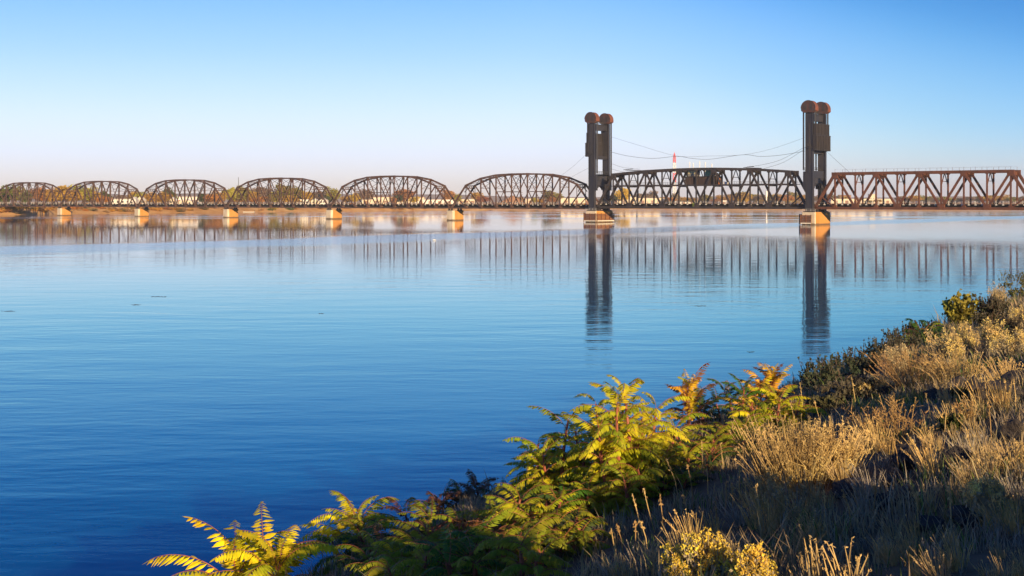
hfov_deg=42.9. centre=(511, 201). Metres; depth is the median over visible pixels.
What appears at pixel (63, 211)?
concrete pier
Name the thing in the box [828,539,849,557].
grass wisp
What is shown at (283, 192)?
autumn tree
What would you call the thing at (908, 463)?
basalt rock
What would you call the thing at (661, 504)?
dry stalk
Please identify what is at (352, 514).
sumac bush
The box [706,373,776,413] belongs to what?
sumac bush
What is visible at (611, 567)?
grass wisp
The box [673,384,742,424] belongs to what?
sumac bush
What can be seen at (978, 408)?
grass wisp
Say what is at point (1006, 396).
grass wisp
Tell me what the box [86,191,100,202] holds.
autumn tree
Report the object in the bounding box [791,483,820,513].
grass wisp
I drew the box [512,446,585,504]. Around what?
sumac bush
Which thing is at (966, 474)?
grass wisp
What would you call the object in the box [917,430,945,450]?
grass wisp
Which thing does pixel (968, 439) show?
dry stalk
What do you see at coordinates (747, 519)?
grass wisp
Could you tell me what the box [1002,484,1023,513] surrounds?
grass wisp
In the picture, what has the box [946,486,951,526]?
dry stalk
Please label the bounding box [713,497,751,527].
grass wisp
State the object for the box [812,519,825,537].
grass wisp
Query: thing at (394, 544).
sumac bush
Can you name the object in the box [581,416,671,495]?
sumac bush
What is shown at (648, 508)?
dry stalk
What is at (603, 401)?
sumac bush
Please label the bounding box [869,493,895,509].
basalt rock
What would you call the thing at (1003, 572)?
grass wisp
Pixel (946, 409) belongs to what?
dry stalk
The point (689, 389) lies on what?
sumac bush
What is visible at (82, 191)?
autumn tree
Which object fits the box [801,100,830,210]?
lift tower
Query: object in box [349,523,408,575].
sumac bush
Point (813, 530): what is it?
grass wisp
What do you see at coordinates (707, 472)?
dry stalk
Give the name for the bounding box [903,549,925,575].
grass wisp
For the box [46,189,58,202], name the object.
autumn tree
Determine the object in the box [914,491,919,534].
dry stalk
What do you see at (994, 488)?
rabbitbrush
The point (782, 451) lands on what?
dry grass clump
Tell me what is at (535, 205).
arched truss span
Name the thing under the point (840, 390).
dark shrub
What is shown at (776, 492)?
grass wisp
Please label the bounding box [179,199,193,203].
house
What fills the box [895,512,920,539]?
grass wisp
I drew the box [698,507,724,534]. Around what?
grass wisp
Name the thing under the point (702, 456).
dry stalk
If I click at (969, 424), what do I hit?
grass wisp
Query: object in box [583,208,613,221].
tower pier
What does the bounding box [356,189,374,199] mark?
autumn tree
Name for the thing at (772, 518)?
grass wisp
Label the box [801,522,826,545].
grass wisp
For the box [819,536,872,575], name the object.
dry grass clump
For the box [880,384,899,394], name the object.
basalt rock
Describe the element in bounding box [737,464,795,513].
dry grass clump
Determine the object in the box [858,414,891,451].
grass wisp
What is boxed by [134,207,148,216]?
concrete pier
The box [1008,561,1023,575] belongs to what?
grass wisp
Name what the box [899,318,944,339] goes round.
shrub
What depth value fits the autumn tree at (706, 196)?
1621.99 m
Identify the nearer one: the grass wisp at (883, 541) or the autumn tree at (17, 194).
the grass wisp at (883, 541)
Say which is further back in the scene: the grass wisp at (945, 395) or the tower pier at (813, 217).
the tower pier at (813, 217)
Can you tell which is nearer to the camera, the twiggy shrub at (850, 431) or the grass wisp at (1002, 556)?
the grass wisp at (1002, 556)
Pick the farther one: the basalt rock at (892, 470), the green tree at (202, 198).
the green tree at (202, 198)
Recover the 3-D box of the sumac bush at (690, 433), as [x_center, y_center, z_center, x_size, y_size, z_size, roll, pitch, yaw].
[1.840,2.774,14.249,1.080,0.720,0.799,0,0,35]
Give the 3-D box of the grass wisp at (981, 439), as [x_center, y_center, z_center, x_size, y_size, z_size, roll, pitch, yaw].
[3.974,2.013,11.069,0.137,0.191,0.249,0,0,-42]
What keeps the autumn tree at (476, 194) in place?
on the terrain at (98, 211)
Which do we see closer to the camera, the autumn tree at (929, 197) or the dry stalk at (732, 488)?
the dry stalk at (732, 488)
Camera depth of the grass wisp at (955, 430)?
11.50 m
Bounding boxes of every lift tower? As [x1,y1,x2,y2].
[584,112,613,209]
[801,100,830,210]
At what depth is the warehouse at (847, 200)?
1667.60 m
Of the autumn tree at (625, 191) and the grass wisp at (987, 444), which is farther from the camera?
the autumn tree at (625, 191)
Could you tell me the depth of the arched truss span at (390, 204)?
582.68 m
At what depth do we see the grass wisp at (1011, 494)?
8.34 m
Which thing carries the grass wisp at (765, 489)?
on the ground at (701, 488)
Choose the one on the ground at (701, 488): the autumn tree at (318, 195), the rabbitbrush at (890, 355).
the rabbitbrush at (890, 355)
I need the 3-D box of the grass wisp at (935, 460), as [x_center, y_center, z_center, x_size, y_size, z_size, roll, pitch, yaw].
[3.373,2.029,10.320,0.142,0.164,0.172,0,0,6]
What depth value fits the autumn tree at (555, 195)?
1494.25 m
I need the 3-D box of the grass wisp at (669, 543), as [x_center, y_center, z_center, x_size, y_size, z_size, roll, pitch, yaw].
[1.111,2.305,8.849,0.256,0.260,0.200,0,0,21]
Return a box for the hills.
[0,193,1008,201]
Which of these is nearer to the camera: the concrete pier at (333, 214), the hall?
the concrete pier at (333, 214)
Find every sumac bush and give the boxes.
[142,516,305,575]
[207,501,343,575]
[298,490,401,569]
[306,519,391,575]
[332,544,423,575]
[342,542,460,575]
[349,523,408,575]
[353,540,414,571]
[375,520,454,566]
[381,497,443,538]
[385,528,460,575]
[397,499,494,552]
[400,520,495,575]
[400,528,516,575]
[408,480,488,515]
[427,507,520,575]
[438,469,518,503]
[443,523,525,572]
[451,524,574,573]
[454,505,557,548]
[460,493,541,534]
[461,483,589,546]
[466,521,562,574]
[480,517,574,575]
[502,432,577,506]
[511,406,607,505]
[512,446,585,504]
[515,460,552,501]
[515,508,606,566]
[519,477,598,520]
[541,503,611,555]
[542,393,649,484]
[547,472,659,519]
[552,432,599,481]
[559,374,665,509]
[560,456,613,515]
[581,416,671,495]
[584,382,666,465]
[585,435,669,506]
[594,465,655,521]
[611,392,712,471]
[612,409,677,477]
[637,455,697,497]
[642,444,714,492]
[650,424,731,462]
[663,362,716,434]
[663,439,743,473]
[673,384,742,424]
[685,423,760,456]
[698,415,779,444]
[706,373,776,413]
[719,393,793,432]
[739,362,794,408]
[741,383,830,432]
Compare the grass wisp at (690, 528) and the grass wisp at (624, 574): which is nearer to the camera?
the grass wisp at (624, 574)
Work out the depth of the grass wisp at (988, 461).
9.15 m
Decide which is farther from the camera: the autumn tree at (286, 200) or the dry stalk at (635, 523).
the autumn tree at (286, 200)
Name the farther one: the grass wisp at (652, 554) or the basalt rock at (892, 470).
the basalt rock at (892, 470)
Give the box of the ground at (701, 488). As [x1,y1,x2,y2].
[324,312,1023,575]
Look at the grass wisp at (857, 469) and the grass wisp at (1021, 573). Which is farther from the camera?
the grass wisp at (857, 469)
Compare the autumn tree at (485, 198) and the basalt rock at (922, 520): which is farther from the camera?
the autumn tree at (485, 198)
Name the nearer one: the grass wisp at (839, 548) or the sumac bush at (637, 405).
the grass wisp at (839, 548)
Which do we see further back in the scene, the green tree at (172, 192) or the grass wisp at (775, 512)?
the green tree at (172, 192)
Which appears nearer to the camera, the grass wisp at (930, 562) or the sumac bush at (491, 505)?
the grass wisp at (930, 562)
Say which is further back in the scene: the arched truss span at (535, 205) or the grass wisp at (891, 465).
the arched truss span at (535, 205)
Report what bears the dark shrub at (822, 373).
on the ground at (701, 488)
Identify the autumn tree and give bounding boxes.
[10,186,31,203]
[30,187,47,201]
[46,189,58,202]
[53,185,70,203]
[64,190,82,201]
[70,184,98,203]
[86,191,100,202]
[96,196,111,203]
[132,192,145,197]
[144,192,157,202]
[153,191,173,203]
[203,194,221,203]
[211,191,226,203]
[221,187,238,203]
[234,189,251,202]
[249,191,256,203]
[250,196,267,202]
[252,187,272,203]
[271,192,280,203]
[274,183,294,202]
[282,195,300,203]
[291,186,303,203]
[301,191,312,201]
[311,191,327,199]
[324,186,341,203]
[340,195,350,203]
[350,193,360,201]
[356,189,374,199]
[392,189,415,203]
[440,189,455,199]
[471,192,482,203]
[475,196,488,202]
[541,190,562,203]
[548,197,557,203]
[614,188,630,203]
[646,190,657,197]
[680,197,686,203]
[702,195,712,201]
[715,194,728,199]
[741,192,753,199]
[753,194,767,200]
[775,195,794,201]
[785,191,798,197]
[905,195,923,202]
[915,195,931,202]
[961,197,977,202]
[978,195,998,200]
[998,194,1009,202]
[1004,197,1018,202]
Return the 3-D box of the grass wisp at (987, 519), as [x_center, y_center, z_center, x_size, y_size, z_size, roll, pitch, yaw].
[2.923,1.889,7.866,0.277,0.232,0.222,0,0,21]
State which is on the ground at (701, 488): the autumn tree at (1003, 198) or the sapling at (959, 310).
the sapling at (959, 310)
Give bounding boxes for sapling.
[941,300,951,326]
[942,289,978,325]
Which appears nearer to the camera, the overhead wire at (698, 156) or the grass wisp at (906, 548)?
the grass wisp at (906, 548)
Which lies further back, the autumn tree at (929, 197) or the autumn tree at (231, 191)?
the autumn tree at (929, 197)
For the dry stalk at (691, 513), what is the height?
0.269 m
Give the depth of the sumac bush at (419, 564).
9.18 m
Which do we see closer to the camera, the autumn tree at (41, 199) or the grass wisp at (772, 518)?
the grass wisp at (772, 518)
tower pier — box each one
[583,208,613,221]
[799,209,829,224]
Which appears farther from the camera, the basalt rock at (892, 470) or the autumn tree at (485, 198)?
the autumn tree at (485, 198)
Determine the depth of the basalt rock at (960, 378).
16.34 m
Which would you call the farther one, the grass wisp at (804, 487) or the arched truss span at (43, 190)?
the arched truss span at (43, 190)
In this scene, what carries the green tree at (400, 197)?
on the terrain at (98, 211)
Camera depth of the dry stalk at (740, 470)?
10.76 m
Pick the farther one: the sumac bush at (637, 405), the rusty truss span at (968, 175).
the rusty truss span at (968, 175)
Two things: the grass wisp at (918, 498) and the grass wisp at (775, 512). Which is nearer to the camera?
the grass wisp at (918, 498)
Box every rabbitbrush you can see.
[660,527,741,575]
[662,553,693,575]
[724,541,782,575]
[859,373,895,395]
[882,342,910,373]
[923,326,966,361]
[949,320,980,352]
[959,471,1018,520]
[976,317,1010,355]
[987,281,1006,310]
[989,326,1023,360]
[1006,305,1023,325]
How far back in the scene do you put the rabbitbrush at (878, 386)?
18.70 m
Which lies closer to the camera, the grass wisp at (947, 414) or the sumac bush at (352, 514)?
the grass wisp at (947, 414)
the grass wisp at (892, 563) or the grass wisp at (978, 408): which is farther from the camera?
the grass wisp at (978, 408)
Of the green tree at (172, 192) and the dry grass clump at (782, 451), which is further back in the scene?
the green tree at (172, 192)
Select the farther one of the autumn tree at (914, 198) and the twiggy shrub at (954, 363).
the autumn tree at (914, 198)
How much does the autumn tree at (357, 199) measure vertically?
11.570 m
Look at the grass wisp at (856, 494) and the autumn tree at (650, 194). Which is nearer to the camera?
the grass wisp at (856, 494)
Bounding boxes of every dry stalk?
[610,528,617,567]
[615,524,623,552]
[632,493,642,535]
[633,521,637,553]
[638,520,648,555]
[642,488,654,532]
[659,494,663,535]
[666,458,678,502]
[681,495,687,523]
[686,464,693,508]
[689,510,698,539]
[701,440,703,481]
[703,453,707,493]
[731,483,733,517]
[737,465,741,498]
[744,470,746,505]
[753,483,759,529]
[822,490,826,516]
[841,489,851,530]
[851,376,855,418]
[873,484,876,512]
[890,428,898,468]
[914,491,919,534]
[944,405,947,437]
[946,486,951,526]
[964,429,972,456]
[972,404,976,439]
[983,375,987,414]
[987,402,991,440]
[1012,379,1015,413]
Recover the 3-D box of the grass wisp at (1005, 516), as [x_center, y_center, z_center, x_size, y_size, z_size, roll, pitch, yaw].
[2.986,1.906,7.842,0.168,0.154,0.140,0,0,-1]
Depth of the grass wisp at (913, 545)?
7.37 m
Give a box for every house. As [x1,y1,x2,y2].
[111,199,130,203]
[130,197,138,203]
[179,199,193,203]
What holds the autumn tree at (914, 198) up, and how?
on the terrain at (98, 211)
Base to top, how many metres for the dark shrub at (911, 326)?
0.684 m
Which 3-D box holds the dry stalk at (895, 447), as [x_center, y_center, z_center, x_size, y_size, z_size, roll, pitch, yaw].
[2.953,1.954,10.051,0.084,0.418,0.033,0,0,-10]
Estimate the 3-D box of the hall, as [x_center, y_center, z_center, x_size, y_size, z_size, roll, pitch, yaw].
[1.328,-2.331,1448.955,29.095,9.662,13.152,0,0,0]
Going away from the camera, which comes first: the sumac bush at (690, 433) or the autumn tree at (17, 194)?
the sumac bush at (690, 433)
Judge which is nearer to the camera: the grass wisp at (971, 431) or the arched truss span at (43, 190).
the grass wisp at (971, 431)
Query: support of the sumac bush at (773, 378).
on the ground at (701, 488)
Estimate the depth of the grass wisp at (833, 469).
10.10 m
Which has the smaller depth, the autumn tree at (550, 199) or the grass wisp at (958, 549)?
the grass wisp at (958, 549)
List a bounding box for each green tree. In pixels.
[0,184,14,202]
[17,191,32,202]
[162,187,173,203]
[197,194,203,203]
[395,194,402,203]
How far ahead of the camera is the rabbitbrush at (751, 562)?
7.42 m
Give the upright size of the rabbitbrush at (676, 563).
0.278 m
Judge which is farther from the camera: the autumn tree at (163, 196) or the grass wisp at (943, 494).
the autumn tree at (163, 196)
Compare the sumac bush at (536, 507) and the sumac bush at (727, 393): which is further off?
the sumac bush at (727, 393)
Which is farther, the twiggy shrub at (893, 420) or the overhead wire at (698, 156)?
the overhead wire at (698, 156)
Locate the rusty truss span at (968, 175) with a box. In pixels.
[814,166,1023,209]
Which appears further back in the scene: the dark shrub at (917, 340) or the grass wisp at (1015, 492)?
the dark shrub at (917, 340)
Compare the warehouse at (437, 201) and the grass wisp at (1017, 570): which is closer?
the grass wisp at (1017, 570)
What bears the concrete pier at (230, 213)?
in the water
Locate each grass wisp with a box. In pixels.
[594,555,629,575]
[595,562,625,575]
[606,549,634,575]
[620,539,647,572]
[641,547,659,561]
[654,522,692,553]
[662,509,702,543]
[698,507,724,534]
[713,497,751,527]
[731,485,755,507]
[731,490,766,529]
[743,471,788,508]
[744,490,780,521]
[745,489,765,514]
[747,501,779,532]
[749,513,778,539]
[757,492,785,526]
[758,475,785,511]
[768,480,808,516]
[774,545,789,562]
[776,491,815,522]
[786,464,826,503]
[786,509,824,542]
[786,530,813,560]
[789,519,826,556]
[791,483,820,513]
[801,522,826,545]
[808,487,838,507]
[810,503,827,520]
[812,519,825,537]
[819,534,853,566]
[820,453,857,481]
[824,464,848,481]
[828,521,851,536]
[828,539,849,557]
[835,481,873,516]
[842,461,885,496]
[845,412,879,448]
[846,422,884,453]
[848,458,866,476]
[848,483,871,506]
[852,565,871,575]
[856,531,882,554]
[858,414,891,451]
[864,530,905,563]
[869,533,897,552]
[871,429,895,454]
[873,540,899,567]
[875,511,903,538]
[876,450,900,469]
[888,529,917,563]
[894,535,921,561]
[895,433,939,461]
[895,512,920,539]
[898,476,942,514]
[900,443,948,478]
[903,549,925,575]
[910,545,947,575]
[911,427,933,445]
[914,550,952,575]
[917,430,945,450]
[921,538,941,570]
[929,447,941,465]
[929,477,961,507]
[930,524,959,549]
[930,528,973,569]
[931,372,969,409]
[933,400,965,432]
[937,500,953,523]
[939,551,961,572]
[941,428,981,452]
[945,460,981,481]
[946,421,960,441]
[946,461,988,490]
[949,456,983,473]
[951,462,985,488]
[953,446,1002,481]
[955,413,980,435]
[957,377,990,408]
[960,420,985,441]
[960,461,972,484]
[961,392,989,419]
[962,434,990,465]
[971,431,991,448]
[971,439,1007,478]
[971,559,999,575]
[972,506,990,526]
[973,495,1020,533]
[975,419,1002,440]
[984,375,1019,414]
[986,539,1008,558]
[987,550,1017,575]
[992,498,1023,535]
[993,469,1023,500]
[997,507,1023,526]
[998,399,1008,414]
[999,498,1023,523]
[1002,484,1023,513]
[1003,542,1023,574]
[1004,457,1023,478]
[1006,483,1023,506]
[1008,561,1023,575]
[1012,536,1023,550]
[1013,563,1023,575]
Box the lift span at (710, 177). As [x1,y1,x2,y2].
[596,161,814,208]
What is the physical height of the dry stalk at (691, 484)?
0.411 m
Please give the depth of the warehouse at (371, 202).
1311.67 m
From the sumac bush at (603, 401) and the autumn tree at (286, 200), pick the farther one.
the autumn tree at (286, 200)
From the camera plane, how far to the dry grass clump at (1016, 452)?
9.12 m
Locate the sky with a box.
[0,0,1023,197]
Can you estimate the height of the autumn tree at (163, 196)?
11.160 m
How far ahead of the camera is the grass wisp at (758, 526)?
8.93 m
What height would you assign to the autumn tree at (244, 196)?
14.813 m
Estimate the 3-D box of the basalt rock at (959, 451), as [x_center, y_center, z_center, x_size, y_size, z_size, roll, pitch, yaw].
[3.289,1.947,9.650,0.287,0.297,0.196,0,0,-44]
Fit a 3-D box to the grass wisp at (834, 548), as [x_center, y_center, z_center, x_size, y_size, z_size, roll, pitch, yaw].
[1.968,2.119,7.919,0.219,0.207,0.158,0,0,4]
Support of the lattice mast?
on the terrain at (98, 211)
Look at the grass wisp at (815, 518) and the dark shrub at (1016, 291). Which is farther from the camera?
the dark shrub at (1016, 291)
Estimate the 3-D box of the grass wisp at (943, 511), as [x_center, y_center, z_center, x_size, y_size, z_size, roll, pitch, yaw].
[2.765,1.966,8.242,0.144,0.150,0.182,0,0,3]
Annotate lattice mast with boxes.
[673,152,675,192]
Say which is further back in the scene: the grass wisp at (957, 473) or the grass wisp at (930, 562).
the grass wisp at (957, 473)
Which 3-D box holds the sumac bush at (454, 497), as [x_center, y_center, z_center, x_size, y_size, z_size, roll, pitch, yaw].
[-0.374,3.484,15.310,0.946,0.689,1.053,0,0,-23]
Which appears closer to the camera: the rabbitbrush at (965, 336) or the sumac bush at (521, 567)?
the sumac bush at (521, 567)
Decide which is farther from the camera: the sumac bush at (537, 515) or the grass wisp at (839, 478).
the sumac bush at (537, 515)
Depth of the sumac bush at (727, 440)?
14.79 m
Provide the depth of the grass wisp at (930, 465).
9.66 m
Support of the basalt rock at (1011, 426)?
on the ground at (701, 488)
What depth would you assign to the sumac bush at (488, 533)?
9.66 m
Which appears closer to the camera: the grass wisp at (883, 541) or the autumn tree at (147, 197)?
the grass wisp at (883, 541)
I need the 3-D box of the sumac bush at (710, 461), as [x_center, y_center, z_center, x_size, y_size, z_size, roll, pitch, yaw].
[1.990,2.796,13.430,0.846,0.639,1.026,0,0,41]
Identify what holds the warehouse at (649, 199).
on the terrain at (98, 211)
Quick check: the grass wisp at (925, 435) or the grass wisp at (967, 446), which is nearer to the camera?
the grass wisp at (967, 446)
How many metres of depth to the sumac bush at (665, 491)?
12.37 m
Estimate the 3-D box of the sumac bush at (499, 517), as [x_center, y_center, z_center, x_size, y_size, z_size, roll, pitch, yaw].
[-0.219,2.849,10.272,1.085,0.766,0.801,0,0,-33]
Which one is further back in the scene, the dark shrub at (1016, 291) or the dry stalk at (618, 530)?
the dark shrub at (1016, 291)
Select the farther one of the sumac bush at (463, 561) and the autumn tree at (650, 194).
the autumn tree at (650, 194)
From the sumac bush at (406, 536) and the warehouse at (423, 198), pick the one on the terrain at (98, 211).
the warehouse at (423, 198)
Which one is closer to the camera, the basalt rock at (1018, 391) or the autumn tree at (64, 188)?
the basalt rock at (1018, 391)
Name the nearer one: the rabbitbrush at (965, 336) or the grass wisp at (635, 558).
the grass wisp at (635, 558)
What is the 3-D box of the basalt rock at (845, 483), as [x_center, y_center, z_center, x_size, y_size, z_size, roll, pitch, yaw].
[2.514,2.134,9.647,0.364,0.188,0.280,0,0,38]
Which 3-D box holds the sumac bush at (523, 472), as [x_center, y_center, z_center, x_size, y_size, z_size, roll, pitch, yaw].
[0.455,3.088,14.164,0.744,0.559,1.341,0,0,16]
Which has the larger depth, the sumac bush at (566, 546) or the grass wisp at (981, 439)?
the grass wisp at (981, 439)
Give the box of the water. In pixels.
[0,209,1023,575]
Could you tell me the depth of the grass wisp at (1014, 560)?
6.56 m
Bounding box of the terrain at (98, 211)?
[0,202,1022,214]
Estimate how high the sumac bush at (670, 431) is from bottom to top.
1.104 m
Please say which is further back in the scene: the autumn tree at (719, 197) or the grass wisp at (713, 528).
the autumn tree at (719, 197)
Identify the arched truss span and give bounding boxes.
[0,182,67,206]
[60,181,143,206]
[137,179,233,207]
[226,177,336,207]
[329,175,456,208]
[450,173,602,208]
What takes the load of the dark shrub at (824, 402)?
on the ground at (701, 488)
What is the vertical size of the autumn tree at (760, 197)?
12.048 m
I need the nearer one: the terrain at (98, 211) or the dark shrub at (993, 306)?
the dark shrub at (993, 306)
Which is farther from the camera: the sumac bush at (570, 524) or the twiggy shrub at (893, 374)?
the twiggy shrub at (893, 374)
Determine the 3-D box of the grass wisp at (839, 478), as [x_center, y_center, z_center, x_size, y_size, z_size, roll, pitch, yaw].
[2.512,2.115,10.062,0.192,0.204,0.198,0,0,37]
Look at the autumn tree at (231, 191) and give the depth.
1055.92 m
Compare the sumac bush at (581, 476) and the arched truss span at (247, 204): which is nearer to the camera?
the sumac bush at (581, 476)
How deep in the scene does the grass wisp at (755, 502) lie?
9.68 m
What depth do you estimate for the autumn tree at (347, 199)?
1209.76 m
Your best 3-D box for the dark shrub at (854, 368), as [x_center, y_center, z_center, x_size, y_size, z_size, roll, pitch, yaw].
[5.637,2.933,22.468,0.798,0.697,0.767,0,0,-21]
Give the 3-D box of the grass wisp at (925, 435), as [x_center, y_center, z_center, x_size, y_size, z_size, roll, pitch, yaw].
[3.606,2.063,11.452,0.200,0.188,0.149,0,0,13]
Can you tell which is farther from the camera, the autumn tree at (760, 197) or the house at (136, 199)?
the autumn tree at (760, 197)
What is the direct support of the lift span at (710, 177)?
hanging from the lift tower at (598, 146)
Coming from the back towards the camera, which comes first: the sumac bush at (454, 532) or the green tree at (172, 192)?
the green tree at (172, 192)
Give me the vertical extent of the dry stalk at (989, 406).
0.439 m
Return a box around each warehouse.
[177,197,200,203]
[362,199,400,203]
[373,197,425,202]
[418,200,453,203]
[459,199,474,203]
[561,198,587,202]
[636,198,664,201]
[828,199,891,201]
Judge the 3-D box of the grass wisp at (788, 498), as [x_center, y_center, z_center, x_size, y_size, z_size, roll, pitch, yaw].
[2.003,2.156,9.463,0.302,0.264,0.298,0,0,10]
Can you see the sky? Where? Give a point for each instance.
(141, 94)
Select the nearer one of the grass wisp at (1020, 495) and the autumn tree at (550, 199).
the grass wisp at (1020, 495)
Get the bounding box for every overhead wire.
[613,137,799,156]
[613,151,802,159]
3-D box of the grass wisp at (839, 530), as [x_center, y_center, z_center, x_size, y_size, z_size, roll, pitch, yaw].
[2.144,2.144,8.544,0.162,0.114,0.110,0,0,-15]
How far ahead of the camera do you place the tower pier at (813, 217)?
448.61 m
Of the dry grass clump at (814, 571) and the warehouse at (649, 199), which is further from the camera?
the warehouse at (649, 199)
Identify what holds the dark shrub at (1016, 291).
on the ground at (701, 488)
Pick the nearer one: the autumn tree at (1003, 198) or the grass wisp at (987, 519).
the grass wisp at (987, 519)
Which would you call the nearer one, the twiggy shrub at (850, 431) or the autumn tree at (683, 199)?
the twiggy shrub at (850, 431)
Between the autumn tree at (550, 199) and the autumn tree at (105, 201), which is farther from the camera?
the autumn tree at (550, 199)
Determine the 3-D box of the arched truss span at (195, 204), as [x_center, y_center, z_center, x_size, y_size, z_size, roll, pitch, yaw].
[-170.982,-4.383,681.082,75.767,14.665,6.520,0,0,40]
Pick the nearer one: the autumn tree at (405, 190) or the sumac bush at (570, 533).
the sumac bush at (570, 533)
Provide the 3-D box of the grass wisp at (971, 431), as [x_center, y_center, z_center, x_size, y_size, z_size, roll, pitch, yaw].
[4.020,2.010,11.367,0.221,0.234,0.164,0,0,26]
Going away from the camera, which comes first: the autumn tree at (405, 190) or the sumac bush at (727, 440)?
the sumac bush at (727, 440)
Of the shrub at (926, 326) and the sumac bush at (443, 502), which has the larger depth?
the shrub at (926, 326)
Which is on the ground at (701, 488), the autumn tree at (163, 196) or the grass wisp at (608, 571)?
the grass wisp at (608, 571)
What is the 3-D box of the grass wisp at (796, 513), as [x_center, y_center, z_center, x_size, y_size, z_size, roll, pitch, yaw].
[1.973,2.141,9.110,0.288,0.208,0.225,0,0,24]
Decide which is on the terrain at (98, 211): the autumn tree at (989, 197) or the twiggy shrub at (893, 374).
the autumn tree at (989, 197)
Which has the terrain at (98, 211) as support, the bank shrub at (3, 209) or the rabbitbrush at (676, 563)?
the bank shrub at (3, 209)
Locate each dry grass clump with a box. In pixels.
[728,409,848,498]
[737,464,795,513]
[776,416,875,483]
[786,535,821,575]
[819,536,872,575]
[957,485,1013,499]
[979,356,1022,380]
[983,438,1023,476]
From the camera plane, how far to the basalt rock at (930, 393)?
16.50 m
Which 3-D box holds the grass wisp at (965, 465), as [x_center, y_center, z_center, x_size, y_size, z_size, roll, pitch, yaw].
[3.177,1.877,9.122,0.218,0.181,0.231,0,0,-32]
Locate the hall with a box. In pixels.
[501,195,525,203]
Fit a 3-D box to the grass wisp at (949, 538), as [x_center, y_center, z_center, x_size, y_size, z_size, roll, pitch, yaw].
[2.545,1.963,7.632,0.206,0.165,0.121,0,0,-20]
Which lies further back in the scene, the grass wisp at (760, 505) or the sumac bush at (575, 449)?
the sumac bush at (575, 449)
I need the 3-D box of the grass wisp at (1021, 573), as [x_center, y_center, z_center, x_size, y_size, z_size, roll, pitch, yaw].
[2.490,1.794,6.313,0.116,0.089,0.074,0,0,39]
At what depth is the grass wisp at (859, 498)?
8.93 m
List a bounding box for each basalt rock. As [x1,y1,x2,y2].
[828,477,871,498]
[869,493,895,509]
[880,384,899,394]
[882,467,905,486]
[888,444,921,470]
[898,483,920,507]
[915,515,943,532]
[922,388,942,400]
[942,445,975,477]
[944,375,967,393]
[948,505,982,527]
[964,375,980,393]
[973,380,1023,409]
[999,419,1023,442]
[1000,370,1023,384]
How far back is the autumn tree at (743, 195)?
1609.34 m
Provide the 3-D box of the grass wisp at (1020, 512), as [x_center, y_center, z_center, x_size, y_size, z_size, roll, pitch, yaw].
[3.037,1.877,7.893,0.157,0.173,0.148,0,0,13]
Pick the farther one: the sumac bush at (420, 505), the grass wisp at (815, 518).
the sumac bush at (420, 505)
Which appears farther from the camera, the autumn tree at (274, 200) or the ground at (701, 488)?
the autumn tree at (274, 200)
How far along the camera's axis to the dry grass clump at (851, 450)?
10.47 m
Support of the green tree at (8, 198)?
on the terrain at (98, 211)
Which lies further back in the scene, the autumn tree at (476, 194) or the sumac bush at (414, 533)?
the autumn tree at (476, 194)
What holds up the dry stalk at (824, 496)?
on the ground at (701, 488)
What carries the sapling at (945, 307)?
on the ground at (701, 488)
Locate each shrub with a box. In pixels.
[0,207,11,211]
[797,355,839,392]
[805,394,843,415]
[814,381,854,402]
[817,352,863,382]
[836,346,882,374]
[840,372,875,396]
[841,392,937,447]
[841,409,889,446]
[862,346,964,392]
[863,335,902,357]
[881,326,924,350]
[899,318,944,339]
[902,320,936,342]
[912,346,988,387]
[938,412,965,432]
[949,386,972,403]
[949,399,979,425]
[968,292,1010,324]
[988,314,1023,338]
[997,269,1023,298]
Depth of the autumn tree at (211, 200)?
1028.32 m
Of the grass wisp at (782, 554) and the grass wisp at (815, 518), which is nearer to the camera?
the grass wisp at (782, 554)
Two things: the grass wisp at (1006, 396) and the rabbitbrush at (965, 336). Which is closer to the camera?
the grass wisp at (1006, 396)
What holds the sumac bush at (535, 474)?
on the ground at (701, 488)
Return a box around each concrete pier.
[57,207,70,215]
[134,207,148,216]
[223,208,238,217]
[326,208,341,218]
[447,209,463,220]
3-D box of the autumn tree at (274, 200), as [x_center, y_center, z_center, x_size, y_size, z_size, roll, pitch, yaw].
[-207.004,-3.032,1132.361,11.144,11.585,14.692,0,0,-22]
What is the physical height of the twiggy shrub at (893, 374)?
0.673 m
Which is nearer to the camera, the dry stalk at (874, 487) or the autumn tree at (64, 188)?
the dry stalk at (874, 487)
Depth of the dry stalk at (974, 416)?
11.38 m
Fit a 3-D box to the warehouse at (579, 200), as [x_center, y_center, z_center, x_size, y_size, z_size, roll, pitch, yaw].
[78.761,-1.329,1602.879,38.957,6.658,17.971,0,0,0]
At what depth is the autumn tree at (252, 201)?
1053.46 m
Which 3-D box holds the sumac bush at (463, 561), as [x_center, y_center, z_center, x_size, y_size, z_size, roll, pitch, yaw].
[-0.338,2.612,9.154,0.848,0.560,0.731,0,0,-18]

